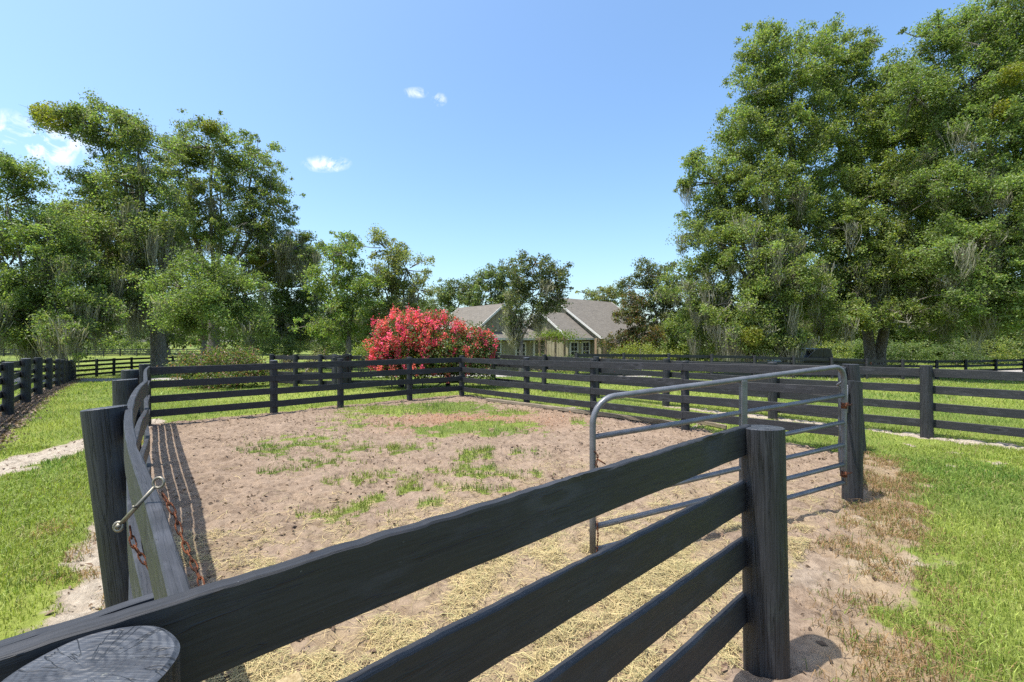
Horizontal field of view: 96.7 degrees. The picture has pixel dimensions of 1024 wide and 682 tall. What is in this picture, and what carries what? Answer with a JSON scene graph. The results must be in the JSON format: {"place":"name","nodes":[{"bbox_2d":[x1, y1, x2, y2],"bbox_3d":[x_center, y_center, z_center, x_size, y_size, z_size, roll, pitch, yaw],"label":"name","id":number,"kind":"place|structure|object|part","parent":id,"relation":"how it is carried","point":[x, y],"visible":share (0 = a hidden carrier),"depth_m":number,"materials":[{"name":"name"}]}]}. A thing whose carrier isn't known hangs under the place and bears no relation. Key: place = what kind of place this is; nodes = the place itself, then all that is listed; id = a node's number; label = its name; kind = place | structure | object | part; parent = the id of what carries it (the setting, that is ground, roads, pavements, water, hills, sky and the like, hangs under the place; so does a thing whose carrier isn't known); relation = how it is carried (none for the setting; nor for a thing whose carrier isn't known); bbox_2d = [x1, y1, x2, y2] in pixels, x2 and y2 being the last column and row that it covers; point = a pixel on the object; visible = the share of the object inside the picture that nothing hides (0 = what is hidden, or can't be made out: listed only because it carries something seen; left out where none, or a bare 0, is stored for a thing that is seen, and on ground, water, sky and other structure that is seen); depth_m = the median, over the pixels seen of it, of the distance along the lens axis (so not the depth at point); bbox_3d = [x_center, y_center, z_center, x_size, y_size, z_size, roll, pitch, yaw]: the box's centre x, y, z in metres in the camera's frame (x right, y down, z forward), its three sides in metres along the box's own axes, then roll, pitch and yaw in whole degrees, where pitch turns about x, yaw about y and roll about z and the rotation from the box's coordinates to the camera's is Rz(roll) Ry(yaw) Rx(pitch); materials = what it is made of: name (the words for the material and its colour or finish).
{"place":"outdoors","nodes":[
{"label":"outdoors","id":0,"kind":"place"},
{"bbox_2d":[0,0,1022,341],"label":"sky","id":1,"kind":"structure","parent":0,"point":[474,134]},
{"bbox_2d":[0,342,1023,681],"bbox_3d":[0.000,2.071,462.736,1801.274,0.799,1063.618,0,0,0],"label":"ground","id":2,"kind":"structure","parent":0,"point":[804,640],"depth_m":4.85,"materials":[{"name":"beige soil"}]},
{"bbox_2d":[0,342,52,354],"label":"bush","id":3,"kind":"object","parent":2,"relation":"on","point":[12,348],"visible":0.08,"depth_m":78.08,"materials":[{"name":"green plant"}]},
{"bbox_2d":[0,359,71,377],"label":"plank fence","id":4,"kind":"object","parent":2,"relation":"on","point":[15,371],"visible":0.12,"depth_m":29.30,"materials":[{"name":"black wood"}]},
{"bbox_2d":[0,357,73,414],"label":"plank fence","id":5,"kind":"object","parent":2,"relation":"on","point":[64,371],"visible":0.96,"depth_m":12.63,"materials":[{"name":"black wood"}]},
{"bbox_2d":[0,148,132,380],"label":"oak tree","id":6,"kind":"object","parent":2,"relation":"on","point":[40,310],"visible":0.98,"depth_m":26.18,"materials":[{"name":"green plant"}]},
{"bbox_2d":[67,341,105,354],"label":"bush","id":7,"kind":"object","parent":2,"relation":"on","point":[86,346],"visible":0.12,"depth_m":79.62,"materials":[{"name":"green plant"}]},
{"bbox_2d":[80,286,139,352],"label":"background tree","id":8,"kind":"object","parent":2,"relation":"on","point":[119,333],"visible":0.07,"depth_m":88.19,"materials":[{"name":"green plant"}]},
{"bbox_2d":[24,87,202,375],"bbox_3d":[-28.572,-7.605,31.818,13.779,20.675,9.408,0,0,0],"label":"oak tree","id":9,"kind":"object","parent":2,"relation":"on","point":[133,247],"visible":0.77,"depth_m":31.45,"materials":[{"name":"green plant"}]},
{"bbox_2d":[100,337,149,354],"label":"bush","id":10,"kind":"object","parent":2,"relation":"on","point":[146,344],"visible":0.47,"depth_m":79.46,"materials":[{"name":"green plant"}]},
{"bbox_2d":[0,349,253,355],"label":"plank fence","id":11,"kind":"object","parent":2,"relation":"on","point":[120,353],"visible":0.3,"depth_m":74.08,"materials":[{"name":"black wood"}]},
{"bbox_2d":[80,364,190,607],"bbox_3d":[-4.160,1.101,5.018,0.364,1.478,10.939,0,0,-39],"label":"plank fence","id":12,"kind":"object","parent":2,"relation":"on","point":[118,460],"visible":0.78,"depth_m":2.43,"materials":[{"name":"black wood"}]},
{"bbox_2d":[112,476,204,585],"bbox_3d":[-0.868,0.530,1.173,0.437,0.311,0.083,0,0,25],"label":"chain","id":13,"kind":"object","parent":12,"relation":"hanging from","point":[118,526],"visible":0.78,"depth_m":1.23,"materials":[{"name":"metal"}]},
{"bbox_2d":[74,355,197,378],"bbox_3d":[-28.446,1.905,35.816,0.823,1.370,12.610,0,0,3],"label":"plank fence","id":14,"kind":"object","parent":2,"relation":"on","point":[113,367],"visible":0.48,"depth_m":32.75,"materials":[{"name":"black wood"}]},
{"bbox_2d":[115,313,199,352],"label":"background tree","id":15,"kind":"object","parent":2,"relation":"on","point":[168,343],"visible":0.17,"depth_m":84.35,"materials":[{"name":"green plant"}]},
{"bbox_2d":[127,242,278,358],"bbox_3d":[-17.297,-1.501,25.718,7.123,7.780,6.564,0,0,41],"label":"oak tree","id":16,"kind":"object","parent":2,"relation":"on","point":[220,290],"visible":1,"depth_m":24.94,"materials":[{"name":"green plant"}]},
{"bbox_2d":[156,339,269,389],"bbox_3d":[-11.322,0.881,17.265,4.471,1.904,3.143,0,0,14],"label":"shrub","id":17,"kind":"object","parent":2,"relation":"on","point":[236,357],"visible":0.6,"depth_m":16.99,"materials":[{"name":"green plant"}]},
{"bbox_2d":[183,297,258,350],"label":"background tree","id":18,"kind":"object","parent":2,"relation":"on","point":[192,339],"visible":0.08,"depth_m":82.30,"materials":[{"name":"green plant"}]},
{"bbox_2d":[148,108,334,364],"bbox_3d":[-24.212,-8.715,40.349,16.584,22.838,9.362,0,0,0],"label":"oak tree","id":19,"kind":"object","parent":2,"relation":"on","point":[283,251],"visible":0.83,"depth_m":39.10,"materials":[{"name":"green plant"}]},
{"bbox_2d":[224,291,316,354],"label":"background tree","id":20,"kind":"object","parent":2,"relation":"on","point":[241,346],"visible":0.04,"depth_m":78.65,"materials":[{"name":"green plant"}]},
{"bbox_2d":[255,334,305,362],"bbox_3d":[-19.932,0.962,39.950,4.581,3.128,3.623,0,0,22],"label":"bush","id":21,"kind":"object","parent":2,"relation":"on","point":[286,350],"visible":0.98,"depth_m":39.61,"materials":[{"name":"green plant"}]},
{"bbox_2d":[232,228,342,362],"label":"oak tree","id":22,"kind":"object","parent":2,"relation":"on","point":[295,306],"visible":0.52,"depth_m":42.47,"materials":[{"name":"green plant"}]},
{"bbox_2d":[276,672,304,681],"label":"wooden stake","id":23,"kind":"object","parent":2,"relation":"on","point":[296,677],"visible":1,"depth_m":0.96,"materials":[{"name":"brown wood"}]},
{"bbox_2d":[266,347,327,383],"bbox_3d":[-8.618,0.985,18.941,2.422,1.696,2.471,0,0,21],"label":"shrub","id":24,"kind":"object","parent":2,"relation":"on","point":[307,370],"visible":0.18,"depth_m":19.11,"materials":[{"name":"green plant"}]},
{"bbox_2d":[269,354,335,386],"bbox_3d":[-7.878,1.169,16.938,3.284,1.394,0.373,0,0,23],"label":"plank fence","id":25,"kind":"object","parent":2,"relation":"on","point":[296,357],"visible":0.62,"depth_m":16.83,"materials":[{"name":"black wood"}]},
{"bbox_2d":[150,355,465,416],"bbox_3d":[-4.442,1.146,11.896,7.877,1.388,0.196,0,0,-42],"label":"plank fence","id":26,"kind":"object","parent":2,"relation":"on","point":[273,378],"visible":0.94,"depth_m":11.00,"materials":[{"name":"black wood"}]},
{"bbox_2d":[295,299,348,355],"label":"background tree","id":27,"kind":"object","parent":2,"relation":"on","point":[305,344],"visible":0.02,"depth_m":74.86,"materials":[{"name":"green plant"}]},
{"bbox_2d":[307,335,362,368],"bbox_3d":[-15.381,0.851,39.915,4.887,3.348,3.718,0,0,0],"label":"bush","id":28,"kind":"object","parent":2,"relation":"on","point":[333,349],"visible":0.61,"depth_m":39.34,"materials":[{"name":"green plant"}]},
{"bbox_2d":[332,353,348,383],"bbox_3d":[-6.135,1.131,16.280,0.563,1.421,0.630,0,0,-19],"label":"gate post","id":29,"kind":"object","parent":2,"relation":"on","point":[345,357],"visible":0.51,"depth_m":16.07,"materials":[{"name":"black wood"}]},
{"bbox_2d":[288,230,397,369],"bbox_3d":[-14.027,-3.386,37.693,8.709,12.078,5.506,0,0,0],"label":"oak tree","id":30,"kind":"object","parent":2,"relation":"on","point":[343,306],"visible":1,"depth_m":37.23,"materials":[{"name":"green plant"}]},
{"bbox_2d":[346,340,377,378],"bbox_3d":[-7.040,0.882,21.969,2.354,2.005,1.850,0,0,0],"label":"shrub","id":31,"kind":"object","parent":2,"relation":"on","point":[357,353],"visible":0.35,"depth_m":21.81,"materials":[{"name":"green plant"}]},
{"bbox_2d":[339,294,399,351],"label":"background tree","id":32,"kind":"object","parent":2,"relation":"on","point":[353,339],"visible":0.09,"depth_m":72.52,"materials":[{"name":"green plant"}]},
{"bbox_2d":[0,424,789,681],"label":"plank fence","id":33,"kind":"object","parent":2,"relation":"on","point":[203,632],"visible":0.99,"depth_m":1.26,"materials":[{"name":"black wood"}]},
{"bbox_2d":[349,223,442,368],"bbox_3d":[-9.941,-3.717,40.017,7.788,12.840,5.836,0,0,0],"label":"oak tree","id":34,"kind":"object","parent":2,"relation":"on","point":[397,288],"visible":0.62,"depth_m":39.19,"materials":[{"name":"green plant"}]},
{"bbox_2d":[349,354,492,387],"bbox_3d":[-3.344,1.157,17.066,5.420,1.369,0.244,0,0,-10],"label":"plank fence","id":35,"kind":"object","parent":2,"relation":"on","point":[351,357],"visible":0.16,"depth_m":16.77,"materials":[{"name":"black wood"}]},
{"bbox_2d":[390,296,455,354],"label":"background tree","id":36,"kind":"object","parent":2,"relation":"on","point":[419,304],"visible":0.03,"depth_m":69.71,"materials":[{"name":"green plant"}]},
{"bbox_2d":[359,303,505,387],"bbox_3d":[-3.012,0.200,16.578,5.592,3.186,2.755,0,0,0],"label":"crape myrtle","id":37,"kind":"object","parent":2,"relation":"on","point":[419,333],"visible":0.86,"depth_m":16.13,"materials":[{"name":"red plant"}]},
{"bbox_2d":[421,274,482,321],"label":"oak tree","id":38,"kind":"object","parent":2,"relation":"on","point":[445,298],"visible":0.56,"depth_m":57.04,"materials":[{"name":"green plant"}]},
{"bbox_2d":[456,256,535,313],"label":"oak tree","id":39,"kind":"object","parent":2,"relation":"on","point":[499,282],"visible":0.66,"depth_m":55.08,"materials":[{"name":"green plant"}]},
{"bbox_2d":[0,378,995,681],"bbox_3d":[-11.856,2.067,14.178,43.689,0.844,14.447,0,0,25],"label":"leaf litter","id":40,"kind":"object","parent":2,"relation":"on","point":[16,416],"visible":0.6,"depth_m":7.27,"materials":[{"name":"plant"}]},
{"bbox_2d":[156,426,840,681],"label":"hay","id":41,"kind":"object","parent":2,"relation":"on","point":[346,670],"visible":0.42,"depth_m":2.91,"materials":[{"name":"plant"}]},
{"bbox_2d":[497,249,573,371],"bbox_3d":[1.418,-1.805,28.989,5.036,8.138,3.434,0,0,0],"label":"oak tree","id":42,"kind":"object","parent":2,"relation":"on","point":[548,274],"visible":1,"depth_m":28.66,"materials":[{"name":"green plant"}]},
{"bbox_2d":[437,298,660,370],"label":"house","id":43,"kind":"structure","parent":2,"relation":"on","point":[592,320],"depth_m":36.75,"materials":[{"name":"concrete"}]},
{"bbox_2d":[489,342,500,358],"bbox_3d":[-1.230,0.865,33.748,1.090,1.510,0.080,0,0,-41],"label":"window","id":44,"kind":"structure","parent":43,"relation":"in","point":[498,351],"depth_m":33.92,"materials":[{"name":"white glass"}]},
{"bbox_2d":[515,342,525,355],"bbox_3d":[0.670,0.865,35.373,1.090,1.510,0.080,0,0,-41],"label":"window","id":45,"kind":"structure","parent":43,"relation":"in","point":[524,343],"depth_m":35.55,"materials":[{"name":"white glass"}]},
{"bbox_2d":[569,341,577,356],"bbox_3d":[4.840,0.795,35.539,0.960,1.560,0.080,0,0,-41],"label":"window","id":46,"kind":"structure","parent":43,"relation":"in","point":[573,347],"depth_m":35.48,"materials":[{"name":"white glass"}]},
{"bbox_2d":[581,341,589,357],"bbox_3d":[5.904,0.795,36.449,0.960,1.560,0.080,0,0,-41],"label":"window","id":47,"kind":"structure","parent":43,"relation":"in","point":[585,345],"depth_m":36.41,"materials":[{"name":"white glass"}]},
{"bbox_2d":[510,352,588,371],"bbox_3d":[2.357,1.490,32.272,7.116,1.558,2.683,0,0,0],"label":"shrub","id":48,"kind":"object","parent":2,"relation":"on","point":[549,355],"visible":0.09,"depth_m":32.00,"materials":[{"name":"green plant"}]},
{"bbox_2d":[528,325,586,370],"bbox_3d":[2.734,0.709,32.850,5.704,3.683,3.138,0,0,0],"label":"pergola","id":49,"kind":"object","parent":2,"relation":"on","point":[556,337],"visible":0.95,"depth_m":32.79,"materials":[{"name":"green plant"}]},
{"bbox_2d":[486,398,672,423],"bbox_3d":[1.386,1.670,11.034,5.792,0.090,0.090,0,0,43],"label":"timber","id":50,"kind":"object","parent":2,"relation":"on","point":[623,416],"visible":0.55,"depth_m":10.74,"materials":[{"name":"beige wood"}]},
{"bbox_2d":[575,283,629,308],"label":"oak tree","id":51,"kind":"object","parent":2,"relation":"on","point":[610,292],"visible":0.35,"depth_m":59.12,"materials":[{"name":"green plant"}]},
{"bbox_2d":[597,286,668,369],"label":"magnolia tree","id":52,"kind":"object","parent":2,"relation":"on","point":[631,335],"visible":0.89,"depth_m":30.65,"materials":[{"name":"green plant"}]},
{"bbox_2d":[607,340,687,369],"bbox_3d":[8.414,0.978,28.075,5.216,2.276,2.573,0,0,0],"label":"shrub","id":53,"kind":"object","parent":2,"relation":"on","point":[648,349],"visible":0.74,"depth_m":27.97,"materials":[{"name":"green plant"}]},
{"bbox_2d":[613,255,688,359],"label":"oak tree","id":54,"kind":"object","parent":2,"relation":"on","point":[649,284],"visible":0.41,"depth_m":45.38,"materials":[{"name":"green plant"}]},
{"bbox_2d":[459,357,844,435],"bbox_3d":[1.728,1.111,10.745,0.193,1.459,10.150,0,0,-42],"label":"plank fence","id":55,"kind":"object","parent":2,"relation":"on","point":[685,399],"visible":0.88,"depth_m":9.15,"materials":[{"name":"black wood"}]},
{"bbox_2d":[656,342,691,360],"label":"bush","id":56,"kind":"object","parent":2,"relation":"on","point":[675,358],"visible":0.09,"depth_m":45.55,"materials":[{"name":"green plant"}]},
{"bbox_2d":[653,304,706,371],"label":"oak tree","id":57,"kind":"object","parent":2,"relation":"on","point":[671,325],"visible":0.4,"depth_m":35.49,"materials":[{"name":"green plant"}]},
{"bbox_2d":[669,417,726,429],"bbox_3d":[3.636,1.670,9.958,0.050,0.090,2.533,0,0,-24],"label":"timber","id":58,"kind":"object","parent":2,"relation":"on","point":[716,425],"visible":0.45,"depth_m":9.05,"materials":[{"name":"beige wood"}]},
{"bbox_2d":[684,344,715,360],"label":"bush","id":59,"kind":"object","parent":2,"relation":"on","point":[700,359],"visible":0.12,"depth_m":45.56,"materials":[{"name":"green plant"}]},
{"bbox_2d":[705,342,743,361],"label":"bush","id":60,"kind":"object","parent":2,"relation":"on","point":[721,359],"visible":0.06,"depth_m":45.62,"materials":[{"name":"green plant"}]},
{"bbox_2d":[649,16,866,376],"bbox_3d":[16.865,-9.820,30.610,14.197,25.812,9.308,0,0,0],"label":"oak tree","id":61,"kind":"object","parent":2,"relation":"on","point":[778,280],"visible":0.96,"depth_m":30.29,"materials":[{"name":"green plant"}]},
{"bbox_2d":[493,353,1023,438],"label":"plank fence","id":62,"kind":"object","parent":2,"relation":"on","point":[927,407],"visible":0.63,"depth_m":8.50,"materials":[{"name":"black wood"}]},
{"bbox_2d":[574,353,1023,378],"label":"plank fence","id":63,"kind":"object","parent":2,"relation":"on","point":[833,359],"visible":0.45,"depth_m":26.26,"materials":[{"name":"black wood"}]},
{"bbox_2d":[773,316,850,359],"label":"background tree","id":64,"kind":"object","parent":2,"relation":"on","point":[832,341],"visible":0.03,"depth_m":55.75,"materials":[{"name":"green plant"}]},
{"bbox_2d":[766,348,870,376],"bbox_3d":[19.673,1.388,29.500,6.050,1.860,1.940,0,0,0],"label":"pickup truck","id":65,"kind":"object","parent":2,"relation":"on","point":[822,353],"visible":0.17,"depth_m":28.70,"materials":[{"name":"black paint"}]},
{"label":"side window","id":66,"kind":"part","parent":65,"relation":"part of","materials":[{"name":"black glass"}]},
{"bbox_2d":[810,337,861,358],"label":"bush","id":67,"kind":"object","parent":2,"relation":"on","point":[842,354],"visible":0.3,"depth_m":45.18,"materials":[{"name":"green plant"}]},
{"bbox_2d":[815,317,876,357],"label":"background tree","id":68,"kind":"object","parent":2,"relation":"on","point":[855,333],"visible":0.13,"depth_m":54.90,"materials":[{"name":"green plant"}]},
{"bbox_2d":[838,364,866,504],"bbox_3d":[4.484,1.097,6.022,0.313,1.485,2.848,0,0,39],"label":"fence post","id":69,"kind":"object","parent":2,"relation":"on","point":[852,489],"visible":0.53,"depth_m":4.88,"materials":[{"name":"black wood"}]},
{"bbox_2d":[589,365,852,553],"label":"pipe gate","id":70,"kind":"structure","parent":69,"relation":"attached to","point":[743,411],"depth_m":4.10,"materials":[{"name":"grey metal"}]},
{"bbox_2d":[596,521,598,551],"bbox_3d":[0.667,1.534,3.552,0.021,0.266,0.017,0,0,-23],"label":"chain","id":71,"kind":"object","parent":70,"relation":"hanging from","point":[597,536],"visible":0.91,"depth_m":3.55,"materials":[{"name":"metal"}]},
{"bbox_2d":[594,451,605,467],"bbox_3d":[0.687,0.929,3.549,0.101,0.152,0.027,0,0,-11],"label":"chain","id":72,"kind":"object","parent":70,"relation":"hanging from","point":[597,459],"visible":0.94,"depth_m":3.54,"materials":[{"name":"metal"}]},
{"bbox_2d":[847,338,863,358],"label":"bush","id":73,"kind":"object","parent":2,"relation":"on","point":[859,353],"visible":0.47,"depth_m":45.90,"materials":[{"name":"green plant"}]},
{"bbox_2d":[781,11,984,364],"bbox_3d":[28.089,-10.566,33.245,17.236,26.636,12.730,0,0,0],"label":"oak tree","id":74,"kind":"object","parent":2,"relation":"on","point":[874,289],"visible":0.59,"depth_m":31.28,"materials":[{"name":"green plant"}]},
{"bbox_2d":[875,338,912,364],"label":"bush","id":75,"kind":"object","parent":2,"relation":"on","point":[892,355],"visible":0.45,"depth_m":45.24,"materials":[{"name":"green plant"}]},
{"bbox_2d":[856,303,941,358],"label":"background tree","id":76,"kind":"object","parent":2,"relation":"on","point":[894,336],"visible":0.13,"depth_m":52.28,"materials":[{"name":"green plant"}]},
{"bbox_2d":[887,339,940,364],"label":"bush","id":77,"kind":"object","parent":2,"relation":"on","point":[927,355],"visible":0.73,"depth_m":45.48,"materials":[{"name":"green plant"}]},
{"bbox_2d":[894,302,990,359],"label":"background tree","id":78,"kind":"object","parent":2,"relation":"on","point":[938,352],"visible":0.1,"depth_m":50.77,"materials":[{"name":"green plant"}]},
{"bbox_2d":[877,0,1023,362],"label":"oak tree","id":79,"kind":"object","parent":2,"relation":"on","point":[980,280],"visible":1,"depth_m":26.34,"materials":[{"name":"green plant"}]},
{"bbox_2d":[926,337,992,364],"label":"bush","id":80,"kind":"object","parent":2,"relation":"on","point":[957,356],"visible":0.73,"depth_m":45.49,"materials":[{"name":"green plant"}]},
{"bbox_2d":[943,286,1023,363],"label":"background tree","id":81,"kind":"object","parent":2,"relation":"on","point":[1012,337],"visible":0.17,"depth_m":48.06,"materials":[{"name":"green plant"}]},
{"bbox_2d":[960,338,1023,363],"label":"bush","id":82,"kind":"object","parent":2,"relation":"on","point":[1003,354],"visible":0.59,"depth_m":45.50,"materials":[{"name":"green plant"}]},
{"bbox_2d":[1001,339,1023,363],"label":"bush","id":83,"kind":"object","parent":2,"relation":"on","point":[1019,355],"visible":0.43,"depth_m":46.10,"materials":[{"name":"green plant"}]},
{"bbox_2d":[0,438,1023,681],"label":"lawn grass","id":84,"kind":"structure","parent":0,"point":[65,483],"depth_m":3.90,"materials":[{"name":"green plant"}]},
{"bbox_2d":[0,365,1023,445],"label":"lawn grass","id":85,"kind":"structure","parent":0,"point":[999,385],"depth_m":11.85,"materials":[{"name":"green plant"}]}
]}

